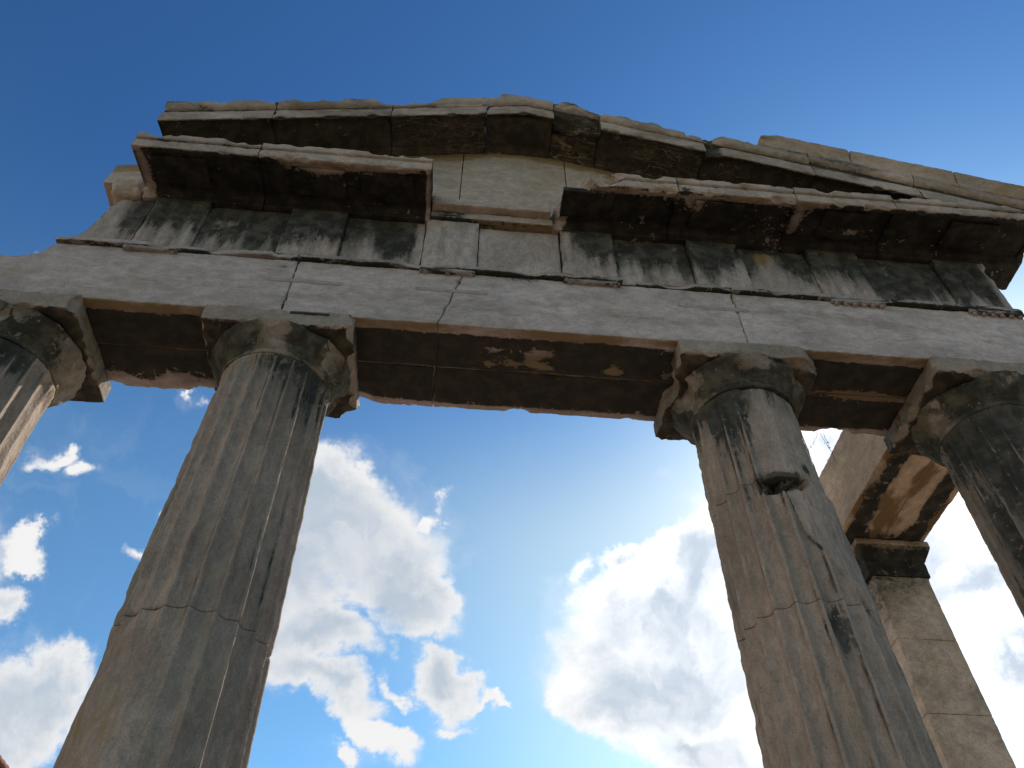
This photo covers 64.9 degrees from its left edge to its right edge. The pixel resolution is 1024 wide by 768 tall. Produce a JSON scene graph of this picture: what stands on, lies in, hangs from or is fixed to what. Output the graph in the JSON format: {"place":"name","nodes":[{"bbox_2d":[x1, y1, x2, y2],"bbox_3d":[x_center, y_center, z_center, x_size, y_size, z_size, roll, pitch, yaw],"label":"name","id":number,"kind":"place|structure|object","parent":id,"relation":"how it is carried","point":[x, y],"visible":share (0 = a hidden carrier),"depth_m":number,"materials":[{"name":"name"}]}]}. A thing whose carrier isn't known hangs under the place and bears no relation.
{"place":"outdoors","nodes":[
{"label":"outdoors","id":0,"kind":"place"},
{"bbox_2d":[0,755,8,767],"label":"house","id":1,"kind":"structure","parent":0,"point":[3,764],"depth_m":16.24,"materials":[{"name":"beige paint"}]},
{"bbox_2d":[0,0,1023,767],"label":"sky","id":2,"kind":"structure","parent":0,"point":[467,588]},
{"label":"pavement","id":3,"kind":"structure","parent":0,"visible":0},
{"bbox_2d":[0,289,110,485],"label":"doric column","id":4,"kind":"structure","parent":3,"relation":"on","point":[50,354],"depth_m":7.61,"materials":[{"name":"stone"}]},
{"bbox_2d":[53,305,359,767],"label":"doric column","id":5,"kind":"structure","parent":3,"relation":"on","point":[180,679],"depth_m":5.93,"materials":[{"name":"stone"}]},
{"bbox_2d":[0,236,1023,435],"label":"architrave","id":6,"kind":"object","parent":5,"relation":"on","point":[470,337],"visible":0.74,"depth_m":8.42,"materials":[{"name":"stone"}]},
{"bbox_2d":[77,198,1012,308],"bbox_3d":[0.500,-1.082,9.554,10.473,0.966,1.166,4,-49,-4],"label":"frieze","id":7,"kind":"object","parent":6,"relation":"on","point":[173,222],"visible":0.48,"depth_m":9.21,"materials":[{"name":"stone"}]},
{"bbox_2d":[111,172,144,204],"bbox_3d":[-4.499,-2.015,9.694,0.418,0.528,0.929,4,-49,-4],"label":"corner cornice stub","id":8,"kind":"object","parent":7,"relation":"on","point":[128,186],"visible":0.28,"depth_m":9.31,"materials":[{"name":"stone"}]},
{"bbox_2d":[131,132,433,226],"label":"horizontal cornice","id":9,"kind":"structure","parent":7,"relation":"on","point":[225,173],"depth_m":9.19,"materials":[{"name":"stone"}]},
{"bbox_2d":[103,153,615,217],"bbox_3d":[0.180,-2.425,10.643,10.106,1.764,0.528,4,-49,-4],"label":"tympanum","id":10,"kind":"object","parent":9,"relation":"on","point":[515,180],"visible":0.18,"depth_m":10.49,"materials":[{"name":"stone"}]},
{"bbox_2d":[157,97,486,172],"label":"raking cornice","id":11,"kind":"structure","parent":10,"relation":"on","point":[449,126],"depth_m":10.32,"materials":[{"name":"stone"}]},
{"bbox_2d":[484,94,553,158],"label":"apex block","id":12,"kind":"structure","parent":10,"relation":"on","point":[519,125],"depth_m":10.89,"materials":[{"name":"stone"}]},
{"bbox_2d":[431,192,552,239],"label":"broken cornice block","id":13,"kind":"structure","parent":7,"relation":"on","point":[483,214],"depth_m":9.52,"materials":[{"name":"stone"}]},
{"bbox_2d":[550,171,1023,289],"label":"horizontal cornice","id":14,"kind":"structure","parent":7,"relation":"on","point":[681,211],"depth_m":9.59,"materials":[{"name":"stone"}]},
{"bbox_2d":[549,102,1023,280],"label":"raking cornice","id":15,"kind":"structure","parent":14,"relation":"on","point":[605,142],"depth_m":10.50,"materials":[{"name":"stone"}]},
{"bbox_2d":[757,135,1023,198],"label":"gutter course","id":16,"kind":"object","parent":15,"relation":"on","point":[957,179],"visible":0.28,"depth_m":10.41,"materials":[{"name":"stone"}]},
{"bbox_2d":[808,433,838,462],"bbox_3d":[3.388,0.682,8.906,0.365,0.409,0.150,4,-49,-4],"label":"dry plant","id":17,"kind":"object","parent":6,"relation":"hanging from","point":[826,443],"visible":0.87,"depth_m":8.95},
{"bbox_2d":[653,339,942,767],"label":"doric column","id":18,"kind":"structure","parent":3,"relation":"on","point":[827,685],"depth_m":6.35,"materials":[{"name":"stone"}]},
{"bbox_2d":[851,538,1015,767],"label":"anta pillar","id":19,"kind":"structure","parent":3,"relation":"on","point":[962,729],"depth_m":9.22,"materials":[{"name":"stone"}]},
{"bbox_2d":[819,430,958,544],"bbox_3d":[4.737,1.482,10.474,1.176,0.936,3.060,4,-49,-4],"label":"side architrave","id":20,"kind":"object","parent":19,"relation":"on","point":[873,488],"visible":0.45,"depth_m":9.87,"materials":[{"name":"stone"}]},
{"bbox_2d":[883,356,1023,616],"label":"doric column","id":21,"kind":"structure","parent":3,"relation":"on","point":[961,420],"depth_m":8.04,"materials":[{"name":"stone"}]}
]}

